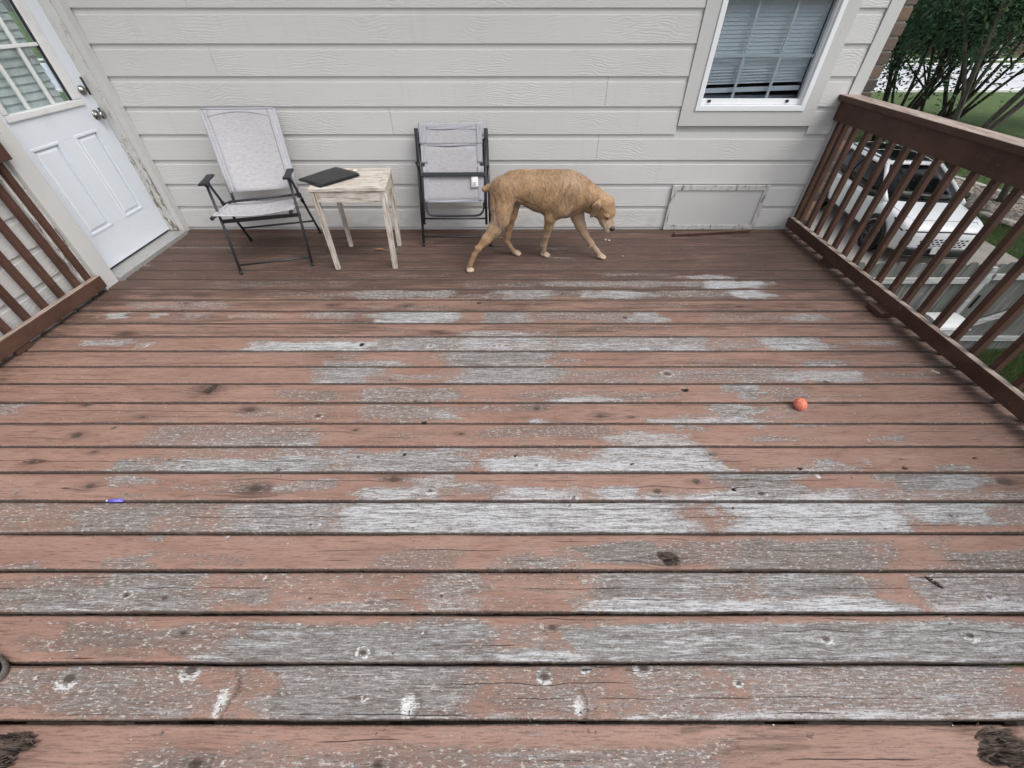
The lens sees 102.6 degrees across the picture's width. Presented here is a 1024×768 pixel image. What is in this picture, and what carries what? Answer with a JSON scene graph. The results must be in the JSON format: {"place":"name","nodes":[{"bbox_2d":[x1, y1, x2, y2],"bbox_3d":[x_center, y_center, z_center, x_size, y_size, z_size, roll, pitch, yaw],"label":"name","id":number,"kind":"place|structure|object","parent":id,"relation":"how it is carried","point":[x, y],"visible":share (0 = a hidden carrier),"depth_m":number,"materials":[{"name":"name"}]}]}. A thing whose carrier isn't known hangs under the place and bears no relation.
{"place":"outdoors","nodes":[
{"label":"outdoors","id":0,"kind":"place"},
{"bbox_2d":[0,0,13,11],"label":"sky","id":1,"kind":"structure","parent":0,"point":[4,2],"materials":[{"name":"white"}]},
{"bbox_2d":[8,12,1023,665],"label":"lawn","id":2,"kind":"structure","parent":0,"point":[984,112],"depth_m":22.50,"materials":[{"name":"green plant"}]},
{"bbox_2d":[0,0,917,723],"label":"house","id":3,"kind":"structure","parent":2,"relation":"on","point":[682,114],"depth_m":3.04,"materials":[{"name":"white wood"}]},
{"bbox_2d":[0,0,168,269],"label":"door","id":4,"kind":"structure","parent":3,"relation":"in","point":[72,144],"depth_m":2.87,"materials":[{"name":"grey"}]},
{"bbox_2d":[677,0,862,125],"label":"window","id":5,"kind":"structure","parent":3,"relation":"in","point":[739,41],"depth_m":2.98,"materials":[{"name":"white plastic"}]},
{"bbox_2d":[40,63,1023,64],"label":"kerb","id":6,"kind":"structure","parent":2,"relation":"on","point":[887,64],"depth_m":36.99,"materials":[{"name":"concrete"}]},
{"bbox_2d":[56,89,1020,91],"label":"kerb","id":7,"kind":"structure","parent":2,"relation":"on","point":[899,90],"depth_m":26.21,"materials":[{"name":"concrete"}]},
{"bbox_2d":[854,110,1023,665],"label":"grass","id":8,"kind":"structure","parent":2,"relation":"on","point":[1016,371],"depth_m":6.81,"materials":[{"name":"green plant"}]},
{"bbox_2d":[858,262,1023,348],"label":"wooden fence","id":9,"kind":"object","parent":2,"relation":"on","point":[1013,330],"visible":0.27,"depth_m":6.14,"materials":[{"name":"grey wood"}]},
{"bbox_2d":[923,312,970,335],"bbox_3d":[6.322,-0.634,6.282,0.489,0.939,0.424,0,43,0],"label":"garbage bin","id":10,"kind":"object","parent":2,"relation":"on","point":[953,322],"visible":0.23,"depth_m":5.92,"materials":[{"name":"white plastic"}]},
{"bbox_2d":[871,0,1023,141],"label":"tree","id":11,"kind":"object","parent":2,"relation":"on","point":[889,76],"visible":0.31,"depth_m":14.13,"materials":[{"name":"green plant"}]},
{"bbox_2d":[882,2,1023,108],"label":"tree","id":12,"kind":"object","parent":2,"relation":"on","point":[910,88],"visible":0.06,"depth_m":16.93,"materials":[{"name":"green plant"}]},
{"bbox_2d":[883,0,1023,118],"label":"tree","id":13,"kind":"object","parent":2,"relation":"on","point":[928,83],"visible":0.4,"depth_m":14.15,"materials":[{"name":"green plant"}]},
{"bbox_2d":[895,8,1023,54],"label":"house","id":14,"kind":"structure","parent":2,"relation":"on","point":[1015,52],"depth_m":43.73,"materials":[{"name":"brick"}]},
{"bbox_2d":[908,1,1023,119],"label":"tree","id":15,"kind":"object","parent":2,"relation":"on","point":[967,109],"visible":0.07,"depth_m":18.34,"materials":[{"name":"green plant"}]},
{"bbox_2d":[911,0,1023,168],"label":"tree","id":16,"kind":"object","parent":2,"relation":"on","point":[967,87],"visible":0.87,"depth_m":12.55,"materials":[{"name":"green plant"}]},
{"bbox_2d":[954,176,1023,223],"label":"stone edging","id":17,"kind":"object","parent":2,"relation":"on","point":[1007,220],"visible":0.19,"depth_m":11.85,"materials":[{"name":"grey stone"}]},
{"bbox_2d":[955,179,1023,227],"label":"river stones","id":18,"kind":"object","parent":2,"relation":"on","point":[1015,212],"visible":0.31,"depth_m":11.48,"materials":[{"name":"grey stone"}]},
{"bbox_2d":[982,0,1023,201],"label":"tree","id":19,"kind":"object","parent":2,"relation":"on","point":[1003,193],"visible":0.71,"depth_m":10.98,"materials":[{"name":"green plant"}]},
{"bbox_2d":[37,65,1023,88],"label":"street","id":20,"kind":"structure","parent":0,"point":[1016,82],"depth_m":30.73,"materials":[{"name":"grey asphalt"}]},
{"bbox_2d":[38,59,1023,60],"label":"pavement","id":21,"kind":"structure","parent":0,"point":[890,60],"depth_m":40.39,"materials":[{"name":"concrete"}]},
{"bbox_2d":[134,615,1023,724],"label":"soil","id":22,"kind":"structure","parent":0,"point":[521,722],"depth_m":3.34,"materials":[{"name":"black"}]},
{"bbox_2d":[0,229,1023,767],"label":"deck","id":23,"kind":"structure","parent":22,"relation":"on","point":[684,479],"depth_m":1.69,"materials":[{"name":"paint"}]},
{"bbox_2d":[0,655,9,681],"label":"shoe","id":24,"kind":"object","parent":23,"relation":"on","point":[4,667],"visible":1,"depth_m":1.29,"materials":[{"name":"grey rubber"}]},
{"bbox_2d":[0,143,106,361],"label":"deck railing","id":25,"kind":"object","parent":23,"relation":"on","point":[16,340],"visible":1,"depth_m":2.54,"materials":[{"name":"brown wood"}]},
{"bbox_2d":[105,499,123,501],"bbox_3d":[-1.687,0.494,1.741,0.072,0.012,0.016,0,43,0],"label":"lighter","id":26,"kind":"object","parent":23,"relation":"on","point":[114,500],"visible":1,"depth_m":1.74,"materials":[{"name":"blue plastic"}]},
{"bbox_2d":[198,107,321,274],"bbox_3d":[-1.948,-1.474,3.130,0.612,0.983,0.716,-10,44,-11],"label":"folding chair","id":27,"kind":"object","parent":23,"relation":"on","point":[249,147],"visible":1,"depth_m":3.12,"materials":[{"name":"grey fabric"}]},
{"bbox_2d":[307,168,401,269],"bbox_3d":[-1.145,-1.279,3.189,0.546,0.608,0.480,0,43,0],"label":"side table","id":28,"kind":"object","parent":23,"relation":"on","point":[372,185],"visible":0.77,"depth_m":2.94,"materials":[{"name":"beige wood"}]},
{"bbox_2d":[298,167,359,187],"bbox_3d":[-1.331,-1.499,2.967,0.284,0.019,0.343,28,50,26],"label":"folder","id":29,"kind":"object","parent":28,"relation":"on","point":[326,177],"visible":1,"depth_m":2.94,"materials":[{"name":"black plastic"}]},
{"bbox_2d":[414,122,491,245],"bbox_3d":[-0.472,-1.607,3.361,0.605,0.866,0.320,0,43,0],"label":"folding chair","id":30,"kind":"object","parent":23,"relation":"on","point":[452,159],"visible":0.99,"depth_m":3.28,"materials":[{"name":"grey fabric"}]},
{"bbox_2d":[8,234,1007,739],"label":"paint flakes","id":31,"kind":"object","parent":23,"relation":"on","point":[534,524],"visible":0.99,"depth_m":1.99,"materials":[{"name":"white paint"}]},
{"bbox_2d":[466,169,615,272],"bbox_3d":[0.210,-1.265,3.114,1.176,0.688,0.295,-6,43,-6],"label":"dog","id":32,"kind":"object","parent":23,"relation":"on","point":[552,196],"visible":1,"depth_m":2.96},
{"bbox_2d":[671,229,749,236],"bbox_3d":[1.798,-1.369,3.714,0.733,0.022,0.038,-5,43,-5],"label":"wood strip","id":33,"kind":"object","parent":23,"relation":"on","point":[711,232],"visible":1,"depth_m":3.70,"materials":[{"name":"brown wood"}]},
{"bbox_2d":[794,398,806,409],"bbox_3d":[1.488,0.103,2.116,0.066,0.056,0.065,-3,75,-28],"label":"ball","id":34,"kind":"object","parent":23,"relation":"on","point":[800,403],"visible":1,"depth_m":2.10,"materials":[{"name":"pink rubber"}]},
{"bbox_2d":[785,94,1023,422],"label":"deck railing","id":35,"kind":"object","parent":23,"relation":"on","point":[997,158],"visible":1,"depth_m":2.51,"materials":[{"name":"brown wood"}]},
{"bbox_2d":[810,205,1017,268],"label":"driveway","id":36,"kind":"structure","parent":0,"point":[982,252],"depth_m":9.56,"materials":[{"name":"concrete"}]},
{"bbox_2d":[821,141,983,258],"bbox_3d":[9.273,-4.593,10.015,2.162,1.636,4.416,4,43,4],"label":"parked car","id":37,"kind":"object","parent":36,"relation":"on","point":[976,225],"visible":0.41,"depth_m":9.18,"materials":[{"name":"white paint"}]}
]}

